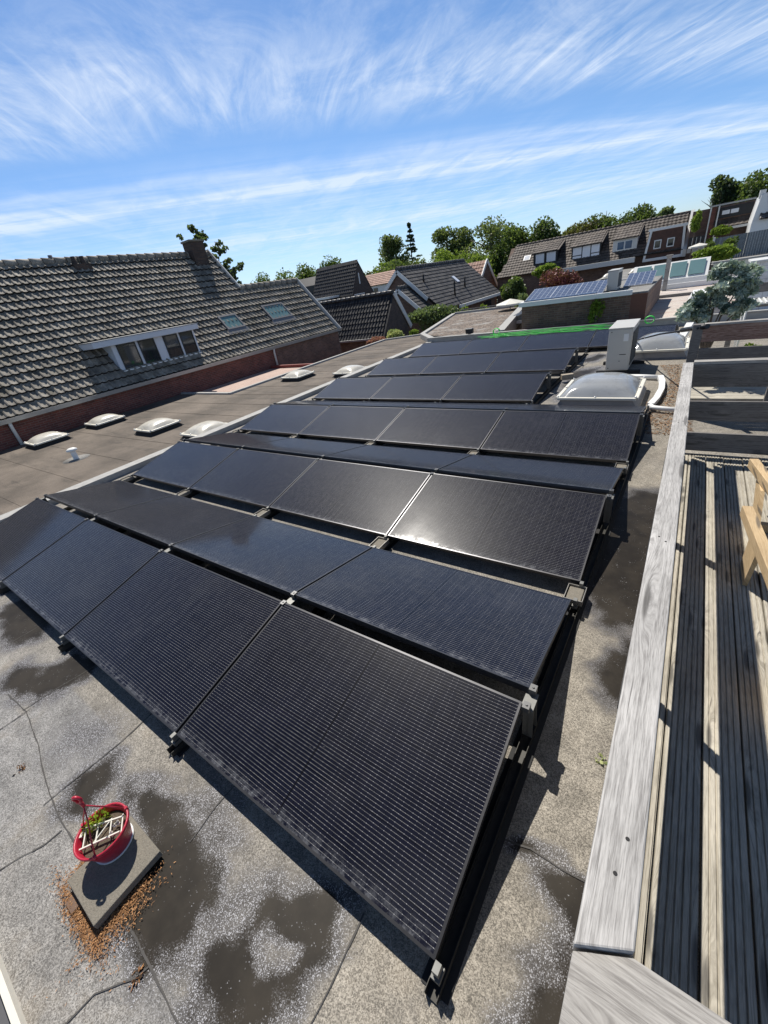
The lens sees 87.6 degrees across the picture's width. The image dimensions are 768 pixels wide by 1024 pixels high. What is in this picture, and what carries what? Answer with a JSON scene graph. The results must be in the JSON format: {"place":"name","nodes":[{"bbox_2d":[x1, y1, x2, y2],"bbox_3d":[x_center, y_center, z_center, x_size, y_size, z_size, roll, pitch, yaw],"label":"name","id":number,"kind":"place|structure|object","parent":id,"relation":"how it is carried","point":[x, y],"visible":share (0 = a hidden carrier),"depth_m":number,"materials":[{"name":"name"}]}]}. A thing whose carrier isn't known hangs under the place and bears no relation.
{"place":"outdoors","nodes":[
{"label":"outdoors","id":0,"kind":"place"},
{"bbox_2d":[0,239,341,450],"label":"tiled house","id":1,"kind":"structure","parent":0,"point":[84,339],"depth_m":14.84,"materials":[{"name":"grey tile"}]},
{"bbox_2d":[0,334,425,514],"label":"brown roof building","id":2,"kind":"structure","parent":0,"point":[27,476],"depth_m":10.99,"materials":[{"name":"concrete"}]},
{"bbox_2d":[24,431,71,449],"bbox_3d":[-9.538,-2.088,11.324,0.940,0.278,0.940,11,36,33],"label":"skylight","id":3,"kind":"object","parent":2,"relation":"on","point":[42,440],"visible":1,"depth_m":11.11,"materials":[{"name":"white plastic"}]},
{"bbox_2d":[84,414,127,429],"bbox_3d":[-8.656,-2.861,12.412,0.940,0.278,0.940,11,36,33],"label":"skylight","id":4,"kind":"object","parent":2,"relation":"on","point":[101,421],"visible":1,"depth_m":12.19,"materials":[{"name":"white plastic"}]},
{"bbox_2d":[134,418,183,436],"bbox_3d":[-6.007,-2.311,10.611,0.940,0.278,0.940,11,36,33],"label":"skylight","id":5,"kind":"object","parent":2,"relation":"on","point":[154,427],"visible":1,"depth_m":10.38,"materials":[{"name":"white plastic"}]},
{"bbox_2d":[180,421,225,439],"bbox_3d":[-4.186,-1.963,9.425,0.940,0.278,0.940,11,36,33],"label":"skylight","id":6,"kind":"object","parent":2,"relation":"on","point":[198,429],"visible":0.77,"depth_m":9.23,"materials":[{"name":"white plastic"}]},
{"bbox_2d":[281,370,315,381],"bbox_3d":[-3.068,-4.886,14.235,0.940,0.278,0.940,11,36,33],"label":"skylight","id":7,"kind":"object","parent":2,"relation":"on","point":[296,375],"visible":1,"depth_m":14.00,"materials":[{"name":"white plastic"}]},
{"bbox_2d":[300,260,373,301],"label":"dark gabled house","id":8,"kind":"structure","parent":0,"point":[341,280],"depth_m":42.48,"materials":[{"name":"tile"}]},
{"bbox_2d":[319,290,411,352],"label":"tiled house","id":9,"kind":"structure","parent":0,"point":[360,320],"depth_m":24.52,"materials":[{"name":"tile"}]},
{"bbox_2d":[0,0,767,283],"label":"sky","id":10,"kind":"structure","parent":0,"point":[288,133],"materials":[{"name":"blue"}]},
{"bbox_2d":[383,259,499,333],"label":"two gabled house","id":11,"kind":"structure","parent":0,"point":[459,283],"depth_m":32.13,"materials":[{"name":"grey tile"}]},
{"bbox_2d":[468,259,496,306],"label":"red gabled house","id":12,"kind":"structure","parent":0,"point":[483,268],"depth_m":40.72,"materials":[{"name":"tile"}]},
{"bbox_2d":[673,258,767,347],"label":"potted shrub","id":13,"kind":"object","parent":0,"point":[702,303],"visible":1,"depth_m":5.61,"materials":[{"name":"green plant"}]},
{"bbox_2d":[685,197,756,259],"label":"pergola house","id":14,"kind":"structure","parent":0,"point":[736,216],"depth_m":29.72,"materials":[{"name":"brown brick"}]},
{"bbox_2d":[690,387,766,400],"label":"terrace floor","id":15,"kind":"structure","parent":0,"point":[733,393],"depth_m":5.63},
{"bbox_2d":[743,257,767,310],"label":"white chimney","id":16,"kind":"object","parent":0,"point":[762,261],"visible":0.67,"depth_m":10.35,"materials":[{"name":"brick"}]},
{"label":"ground","id":17,"kind":"structure","parent":0,"visible":0},
{"bbox_2d":[176,224,243,284],"bbox_3d":[-11.961,-15.643,30.828,4.470,11.360,2.740,11,36,33],"label":"tree","id":18,"kind":"object","parent":17,"relation":"on","point":[232,271],"visible":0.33,"depth_m":29.21,"materials":[{"name":"green plant"}]},
{"bbox_2d":[200,363,312,391],"bbox_3d":[-4.957,-4.150,16.893,2.970,3.000,4.520,11,36,33],"label":"pink roof strip","id":19,"kind":"object","parent":17,"relation":"on","point":[275,370],"visible":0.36,"depth_m":16.70,"materials":[{"name":"fabric"}]},
{"bbox_2d":[0,309,767,1023],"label":"flat roof building","id":20,"kind":"structure","parent":17,"relation":"on","point":[252,913],"depth_m":1.90,"materials":[{"name":"concrete"}]},
{"bbox_2d":[0,954,26,1023],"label":"roof hatch","id":21,"kind":"object","parent":20,"relation":"on","point":[11,1011],"depth_m":1.56,"materials":[{"name":"beige plastic"}]},
{"bbox_2d":[33,847,175,1004],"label":"needle litter","id":22,"kind":"object","parent":20,"relation":"on","point":[117,913],"visible":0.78,"depth_m":1.76,"materials":[{"name":"plant"}]},
{"bbox_2d":[67,816,162,928],"bbox_3d":[-1.274,1.687,1.903,0.295,0.038,0.305,11,36,33],"label":"concrete paver","id":23,"kind":"object","parent":20,"relation":"on","point":[101,892],"visible":0.95,"depth_m":1.86,"materials":[{"name":"concrete"}]},
{"bbox_2d":[71,796,133,864],"bbox_3d":[-1.354,1.463,1.881,0.241,0.392,0.237,11,36,33],"label":"hanging pot","id":24,"kind":"object","parent":23,"relation":"on","point":[105,834],"visible":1,"depth_m":1.91,"materials":[{"name":"red plastic"}]},
{"bbox_2d":[35,403,273,510],"bbox_3d":[-3.690,-1.177,7.438,0.110,0.348,6.735,12,36,34],"label":"mounting rail","id":25,"kind":"object","parent":20,"relation":"on","point":[134,479],"visible":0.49,"depth_m":6.77,"materials":[{"name":"grey metal"}]},
{"bbox_2d":[0,498,85,580],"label":"solar panel","id":26,"kind":"object","parent":25,"relation":"on","point":[33,529],"visible":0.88,"depth_m":4.95,"materials":[{"name":"black glass"}]},
{"bbox_2d":[45,480,173,516],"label":"solar panel","id":27,"kind":"object","parent":25,"relation":"on","point":[93,500],"visible":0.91,"depth_m":5.67,"materials":[{"name":"black glass"}]},
{"bbox_2d":[132,441,236,489],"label":"solar panel","id":28,"kind":"object","parent":25,"relation":"on","point":[185,465],"visible":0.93,"depth_m":6.50,"materials":[{"name":"black glass"}]},
{"bbox_2d":[240,404,328,434],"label":"solar panel","id":29,"kind":"object","parent":25,"relation":"on","point":[286,419],"visible":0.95,"depth_m":8.02,"materials":[{"name":"black glass"}]},
{"bbox_2d":[274,400,361,405],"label":"solar panel","id":30,"kind":"object","parent":25,"relation":"on","point":[317,403],"visible":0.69,"depth_m":8.69,"materials":[{"name":"black glass"}]},
{"bbox_2d":[0,404,334,593],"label":"mounting rail","id":31,"kind":"object","parent":20,"relation":"on","point":[4,588],"visible":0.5,"depth_m":5.14,"materials":[{"name":"grey metal"}]},
{"bbox_2d":[2,519,159,635],"bbox_3d":[-3.121,0.570,4.098,1.720,0.038,1.000,11,48,33],"label":"solar panel","id":32,"kind":"object","parent":31,"relation":"attached to","point":[68,582],"visible":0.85,"depth_m":3.99,"materials":[{"name":"black glass"}]},
{"bbox_2d":[96,495,252,546],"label":"solar panel","id":33,"kind":"object","parent":31,"relation":"on","point":[167,521],"visible":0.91,"depth_m":4.71,"materials":[{"name":"black glass"}]},
{"bbox_2d":[185,432,287,447],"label":"solar panel","id":34,"kind":"object","parent":31,"relation":"on","point":[234,440],"visible":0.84,"depth_m":7.19,"materials":[{"name":"black glass"}]},
{"bbox_2d":[57,402,434,652],"bbox_3d":[-0.836,-0.604,5.530,0.110,0.348,6.735,12,36,34],"label":"mounting rail","id":35,"kind":"object","parent":20,"relation":"on","point":[66,645],"visible":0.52,"depth_m":3.96,"materials":[{"name":"grey metal"}]},
{"bbox_2d":[190,449,315,507],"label":"solar panel","id":36,"kind":"object","parent":35,"relation":"attached to","point":[260,479],"visible":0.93,"depth_m":5.54,"materials":[{"name":"black glass"}]},
{"bbox_2d":[244,438,365,457],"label":"solar panel","id":37,"kind":"object","parent":35,"relation":"on","point":[307,447],"visible":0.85,"depth_m":6.22,"materials":[{"name":"black glass"}]},
{"bbox_2d":[299,406,403,441],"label":"solar panel","id":38,"kind":"object","parent":35,"relation":"on","point":[368,424],"visible":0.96,"depth_m":7.05,"materials":[{"name":"black glass"}]},
{"bbox_2d":[333,401,433,407],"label":"solar panel","id":39,"kind":"object","parent":35,"relation":"on","point":[381,404],"visible":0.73,"depth_m":7.71,"materials":[{"name":"black glass"}]},
{"bbox_2d":[166,403,526,757],"bbox_3d":[0.591,-0.317,4.577,0.110,0.348,6.735,12,36,34],"label":"mounting rail","id":40,"kind":"object","parent":20,"relation":"on","point":[179,747],"visible":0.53,"depth_m":2.98,"materials":[{"name":"grey metal"}]},
{"bbox_2d":[64,551,281,732],"bbox_3d":[-1.694,0.856,3.145,1.720,0.038,1.000,11,48,33],"label":"solar panel","id":41,"kind":"object","parent":40,"relation":"on","point":[166,638],"visible":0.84,"depth_m":3.01,"materials":[{"name":"black glass"}]},
{"bbox_2d":[171,516,371,596],"bbox_3d":[-1.102,0.345,3.861,1.720,0.037,1.000,11,23,33],"label":"solar panel","id":42,"kind":"object","parent":40,"relation":"on","point":[285,559],"visible":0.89,"depth_m":3.73,"materials":[{"name":"black glass"}]},
{"bbox_2d":[176,603,522,959],"bbox_3d":[-0.268,1.143,2.191,1.720,0.038,1.000,11,48,33],"label":"solar panel","id":43,"kind":"object","parent":40,"relation":"on","point":[367,769],"visible":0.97,"depth_m":2.01,"materials":[{"name":"black glass"}]},
{"bbox_2d":[270,459,429,536],"bbox_3d":[-0.427,-0.234,4.672,1.720,0.038,1.000,11,48,33],"label":"solar panel","id":44,"kind":"object","parent":40,"relation":"on","point":[374,500],"visible":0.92,"depth_m":4.57,"materials":[{"name":"black glass"}]},
{"bbox_2d":[324,445,471,471],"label":"solar panel","id":45,"kind":"object","parent":40,"relation":"on","point":[417,459],"visible":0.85,"depth_m":5.26,"materials":[{"name":"black glass"}]},
{"bbox_2d":[295,547,570,692],"bbox_3d":[0.325,0.632,2.908,1.720,0.037,1.000,11,23,33],"label":"solar panel","id":46,"kind":"object","parent":40,"relation":"on","point":[501,631],"visible":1,"depth_m":2.74,"materials":[{"name":"black glass"}]},
{"bbox_2d":[376,408,502,450],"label":"solar panel","id":47,"kind":"object","parent":40,"relation":"attached to","point":[462,429],"visible":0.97,"depth_m":6.09,"materials":[{"name":"black glass"}]},
{"bbox_2d":[408,402,524,410],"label":"solar panel","id":48,"kind":"object","parent":40,"relation":"on","point":[478,406],"visible":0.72,"depth_m":6.75,"materials":[{"name":"black glass"}]},
{"bbox_2d":[388,473,606,583],"bbox_3d":[1.000,0.053,3.718,1.720,0.038,1.000,11,48,33],"label":"solar panel","id":49,"kind":"object","parent":40,"relation":"on","point":[548,532],"visible":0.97,"depth_m":3.60,"materials":[{"name":"black glass"}]},
{"bbox_2d":[507,404,646,413],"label":"solar panel","id":50,"kind":"object","parent":40,"relation":"on","point":[587,408],"visible":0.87,"depth_m":5.79,"materials":[{"name":"black glass"}]},
{"bbox_2d":[439,352,501,402],"bbox_3d":[2.304,-3.285,9.280,0.110,0.348,4.360,12,36,34],"label":"mounting rail","id":51,"kind":"object","parent":20,"relation":"on","point":[460,376],"visible":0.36,"depth_m":8.04,"materials":[{"name":"grey metal"}]},
{"bbox_2d":[421,353,498,374],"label":"solar panel","id":52,"kind":"object","parent":51,"relation":"attached to","point":[465,364],"visible":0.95,"depth_m":10.03,"materials":[{"name":"black glass"}]},
{"bbox_2d":[421,405,651,1005],"bbox_3d":[2.026,-0.029,3.618,0.110,0.348,6.735,12,36,34],"label":"mounting rail","id":53,"kind":"object","parent":20,"relation":"on","point":[440,976],"visible":0.98,"depth_m":1.98,"materials":[{"name":"black metal"}]},
{"bbox_2d":[438,454,622,493],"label":"solar panel","id":54,"kind":"object","parent":53,"relation":"on","point":[590,478],"visible":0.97,"depth_m":4.29,"materials":[{"name":"black glass"}]},
{"bbox_2d":[480,411,639,462],"bbox_3d":[2.262,-1.025,5.226,1.720,0.038,1.000,11,48,33],"label":"solar panel","id":55,"kind":"object","parent":53,"relation":"on","point":[605,437],"visible":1,"depth_m":5.13,"materials":[{"name":"black glass"}]},
{"bbox_2d":[531,348,587,403],"bbox_3d":[3.743,-2.996,8.319,0.110,0.348,4.360,12,36,34],"label":"mounting rail","id":56,"kind":"object","parent":20,"relation":"on","point":[542,396],"visible":0.93,"depth_m":7.93,"materials":[{"name":"black metal"}]},
{"bbox_2d":[442,374,546,401],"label":"solar panel","id":57,"kind":"object","parent":56,"relation":"on","point":[500,388],"visible":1,"depth_m":7.59,"materials":[{"name":"black glass"}]},
{"bbox_2d":[486,349,574,372],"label":"solar panel","id":58,"kind":"object","parent":56,"relation":"on","point":[541,361],"visible":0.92,"depth_m":9.07,"materials":[{"name":"black glass"}]},
{"bbox_2d":[480,315,654,338],"bbox_3d":[5.333,-5.658,12.376,5.076,0.288,0.493,11,36,33],"label":"green rope","id":59,"kind":"object","parent":20,"relation":"on","point":[545,332],"visible":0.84,"depth_m":12.52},
{"bbox_2d":[556,372,646,405],"bbox_3d":[3.643,-2.092,6.705,1.220,0.398,1.280,11,36,33],"label":"skylight","id":60,"kind":"object","parent":20,"relation":"on","point":[613,388],"visible":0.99,"depth_m":6.39,"materials":[{"name":"beige plastic"}]},
{"bbox_2d":[596,318,644,373],"bbox_3d":[4.817,-3.333,8.062,0.760,0.852,1.024,11,36,33],"label":"outdoor unit","id":61,"kind":"object","parent":20,"relation":"on","point":[622,343],"visible":1,"depth_m":7.76,"materials":[{"name":"white paint"}]},
{"bbox_2d":[573,362,693,957],"bbox_3d":[1.767,0.155,2.582,0.093,1.119,4.686,11,36,33],"label":"wooden railing","id":62,"kind":"object","parent":20,"relation":"on","point":[607,923],"visible":0.86,"depth_m":1.00,"materials":[{"name":"grey wood"}]},
{"bbox_2d":[559,951,730,1023],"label":"wooden railing","id":63,"kind":"object","parent":20,"relation":"on","point":[603,989],"visible":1,"depth_m":0.69,"materials":[{"name":"grey wood"}]},
{"bbox_2d":[631,374,674,411],"bbox_3d":[4.460,-1.986,6.562,0.556,0.083,2.259,1,31,20],"label":"cable duct","id":64,"kind":"object","parent":20,"relation":"on","point":[653,401],"visible":0.8,"depth_m":6.33,"materials":[{"name":"white paint"}]},
{"bbox_2d":[634,332,689,359],"bbox_3d":[6.014,-3.684,8.753,1.120,0.418,1.300,11,36,33],"label":"skylight","id":65,"kind":"object","parent":20,"relation":"on","point":[668,346],"visible":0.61,"depth_m":8.39,"materials":[{"name":"beige plastic"}]},
{"bbox_2d":[644,364,693,433],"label":"leaf litter","id":66,"kind":"object","parent":20,"relation":"on","point":[669,396],"visible":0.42,"depth_m":6.11,"materials":[{"name":"plant"}]},
{"bbox_2d":[618,453,767,1023],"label":"roof deck","id":67,"kind":"structure","parent":20,"relation":"on","point":[725,773],"depth_m":1.72,"materials":[{"name":"wood"}]},
{"bbox_2d":[740,459,767,588],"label":"timber frame","id":68,"kind":"object","parent":67,"relation":"on","point":[756,549],"visible":1,"depth_m":2.53,"materials":[{"name":"brown wood"}]},
{"bbox_2d":[685,357,767,454],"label":"wooden railing","id":69,"kind":"object","parent":20,"relation":"on","point":[745,372],"visible":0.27,"depth_m":3.85,"materials":[{"name":"grey wood"}]},
{"bbox_2d":[686,318,767,400],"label":"wooden railing","id":70,"kind":"object","parent":20,"relation":"on","point":[739,330],"visible":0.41,"depth_m":4.99,"materials":[{"name":"wood"}]},
{"bbox_3d":[0.877,-3.572,10.234,0.110,0.348,4.360,12,36,34],"label":"mounting rail","id":71,"kind":"object","parent":20,"relation":"on","visible":0},
{"bbox_2d":[313,377,391,399],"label":"solar panel","id":72,"kind":"object","parent":71,"relation":"on","point":[352,388],"visible":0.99,"depth_m":9.50,"materials":[{"name":"black glass"}]},
{"bbox_2d":[367,357,435,375],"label":"solar panel","id":73,"kind":"object","parent":71,"relation":"on","point":[402,366],"visible":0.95,"depth_m":10.99,"materials":[{"name":"black glass"}]},
{"bbox_2d":[371,376,459,400],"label":"solar panel","id":74,"kind":"object","parent":71,"relation":"attached to","point":[430,388],"visible":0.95,"depth_m":8.55,"materials":[{"name":"black glass"}]},
{"bbox_3d":[7.082,-4.377,9.711,0.110,0.348,2.250,12,36,34],"label":"mounting rail","id":75,"kind":"object","parent":20,"relation":"on","visible":0},
{"bbox_2d":[588,325,675,347],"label":"solar panel","id":76,"kind":"object","parent":75,"relation":"on","point":[600,338],"visible":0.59,"depth_m":9.88,"materials":[{"name":"black glass"}]},
{"bbox_2d":[366,265,402,292],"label":"white house","id":77,"kind":"structure","parent":17,"relation":"on","point":[378,282],"depth_m":58.69,"materials":[{"name":"tile"}]},
{"bbox_2d":[378,234,411,264],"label":"leafy tree","id":78,"kind":"object","parent":17,"relation":"on","point":[391,248],"visible":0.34,"depth_m":68.70,"materials":[{"name":"green plant"}]},
{"bbox_2d":[408,303,461,330],"bbox_3d":[3.515,-12.077,27.224,4.748,3.682,1.678,11,36,33],"label":"green bush","id":79,"kind":"object","parent":17,"relation":"on","point":[429,316],"visible":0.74,"depth_m":26.38,"materials":[{"name":"green plant"}]},
{"bbox_2d":[431,225,464,260],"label":"leafy tree","id":80,"kind":"object","parent":17,"relation":"on","point":[441,235],"visible":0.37,"depth_m":65.48,"materials":[{"name":"green plant"}]},
{"bbox_2d":[451,226,474,255],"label":"leafy tree","id":81,"kind":"object","parent":17,"relation":"on","point":[464,235],"visible":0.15,"depth_m":64.77,"materials":[{"name":"green plant"}]},
{"bbox_2d":[420,305,521,341],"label":"gravel roof building","id":82,"kind":"structure","parent":17,"relation":"on","point":[485,320],"depth_m":19.56,"materials":[{"name":"gravel"}]},
{"bbox_2d":[460,214,514,258],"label":"leafy tree","id":83,"kind":"object","parent":17,"relation":"on","point":[491,232],"visible":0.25,"depth_m":61.10,"materials":[{"name":"green plant"}]},
{"bbox_2d":[488,244,508,302],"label":"leafy tree","id":84,"kind":"object","parent":17,"relation":"on","point":[495,256],"visible":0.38,"depth_m":58.83,"materials":[{"name":"green plant"}]},
{"bbox_2d":[499,275,526,300],"bbox_3d":[7.973,-12.426,24.867,1.610,3.918,1.610,11,36,33],"label":"green bush","id":85,"kind":"object","parent":17,"relation":"on","point":[514,288],"visible":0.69,"depth_m":23.93,"materials":[{"name":"green plant"}]},
{"bbox_2d":[500,223,528,268],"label":"leafy tree","id":86,"kind":"object","parent":17,"relation":"on","point":[513,237],"visible":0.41,"depth_m":56.99,"materials":[{"name":"green plant"}]},
{"bbox_2d":[523,215,561,242],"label":"leafy tree","id":87,"kind":"object","parent":17,"relation":"on","point":[544,230],"visible":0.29,"depth_m":54.83,"materials":[{"name":"green plant"}]},
{"bbox_2d":[539,267,583,287],"bbox_3d":[9.837,-11.538,22.455,2.451,3.890,2.016,11,36,33],"label":"red bush","id":88,"kind":"object","parent":17,"relation":"on","point":[561,277],"visible":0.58,"depth_m":21.44,"materials":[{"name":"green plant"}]},
{"bbox_2d":[560,216,601,235],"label":"leafy tree","id":89,"kind":"object","parent":17,"relation":"on","point":[583,225],"visible":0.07,"depth_m":53.35,"materials":[{"name":"green plant"}]},
{"bbox_2d":[519,275,662,329],"bbox_3d":[7.782,-6.139,15.149,3.640,4.230,5.480,11,36,33],"label":"brick extension","id":90,"kind":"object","parent":17,"relation":"on","point":[633,302],"visible":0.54,"depth_m":12.54,"materials":[{"name":"brown brick"}]},
{"bbox_2d":[576,279,606,293],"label":"solar panel","id":91,"kind":"object","parent":90,"relation":"on","point":[599,286],"visible":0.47,"depth_m":12.99,"materials":[{"name":"glass"}]},
{"bbox_2d":[588,299,605,323],"bbox_3d":[6.472,-6.087,12.192,0.465,0.780,0.264,11,36,33],"label":"climbing plant","id":92,"kind":"object","parent":90,"relation":"attached to","point":[596,311],"visible":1,"depth_m":12.15,"materials":[{"name":"green plant"}]},
{"bbox_2d":[606,268,622,290],"bbox_3d":[7.510,-7.517,13.014,0.660,0.642,0.874,11,36,33],"label":"outdoor unit","id":93,"kind":"object","parent":90,"relation":"on","point":[614,280],"visible":0.96,"depth_m":12.74,"materials":[{"name":"grey metal"}]},
{"bbox_2d":[623,270,656,287],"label":"solar panel","id":94,"kind":"object","parent":90,"relation":"on","point":[640,278],"visible":1,"depth_m":13.25,"materials":[{"name":"glass"}]},
{"bbox_2d":[497,209,694,303],"bbox_3d":[19.733,-23.200,38.833,15.700,6.852,8.000,11,36,33],"label":"terraced row","id":95,"kind":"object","parent":17,"relation":"on","point":[593,255],"visible":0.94,"depth_m":35.49,"materials":[{"name":"brown brick"}]},
{"bbox_2d":[585,211,622,229],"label":"leafy tree","id":96,"kind":"object","parent":17,"relation":"on","point":[607,221],"visible":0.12,"depth_m":52.77,"materials":[{"name":"green plant"}]},
{"bbox_2d":[615,201,656,224],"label":"leafy tree","id":97,"kind":"object","parent":17,"relation":"on","point":[645,211],"visible":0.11,"depth_m":50.95,"materials":[{"name":"green plant"}]},
{"bbox_2d":[646,284,762,318],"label":"tan roof building","id":98,"kind":"structure","parent":17,"relation":"on","point":[670,302],"depth_m":14.26,"materials":[{"name":"fabric"}]},
{"bbox_2d":[633,256,736,289],"bbox_3d":[12.885,-10.586,17.909,4.960,0.970,1.600,11,36,33],"label":"roof lantern","id":99,"kind":"object","parent":98,"relation":"on","point":[688,273],"visible":0.62,"depth_m":17.60,"materials":[{"name":"glass"}]},
{"bbox_2d":[692,243,740,269],"bbox_3d":[19.155,-14.011,23.518,1.394,2.883,2.268,-31,36,-33],"label":"hedge","id":100,"kind":"object","parent":17,"relation":"on","point":[718,252],"visible":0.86,"depth_m":22.63,"materials":[{"name":"green plant"}]},
{"bbox_2d":[702,174,740,207],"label":"leafy tree","id":101,"kind":"object","parent":17,"relation":"on","point":[722,187],"visible":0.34,"depth_m":48.51,"materials":[{"name":"green plant"}]},
{"bbox_2d":[713,229,767,257],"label":"plank fence","id":102,"kind":"object","parent":17,"relation":"on","point":[758,243],"visible":0.41,"depth_m":25.40,"materials":[{"name":"white paint"}]},
{"bbox_2d":[722,167,767,205],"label":"leafy tree","id":103,"kind":"object","parent":17,"relation":"on","point":[753,186],"visible":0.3,"depth_m":46.15,"materials":[{"name":"green plant"}]},
{"bbox_2d":[745,189,767,252],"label":"white gabled house","id":104,"kind":"structure","parent":17,"relation":"on","point":[758,220],"depth_m":26.05,"materials":[{"name":"paint"}]},
{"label":"mounting rail","id":105,"kind":"object","parent":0,"visible":0},
{"bbox_2d":[518,331,595,350],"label":"solar panel","id":106,"kind":"object","parent":105,"relation":"attached to","point":[579,340],"visible":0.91,"depth_m":10.70,"materials":[{"name":"black glass"}]},
{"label":"mounting rail","id":107,"kind":"object","parent":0,"visible":0},
{"bbox_2d":[410,340,470,356],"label":"solar panel","id":108,"kind":"object","parent":107,"relation":"on","point":[442,348],"visible":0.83,"depth_m":12.61,"materials":[{"name":"black glass"}]},
{"bbox_2d":[460,336,527,354],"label":"solar panel","id":109,"kind":"object","parent":107,"relation":"attached to","point":[498,345],"visible":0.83,"depth_m":11.65,"materials":[{"name":"black glass"}]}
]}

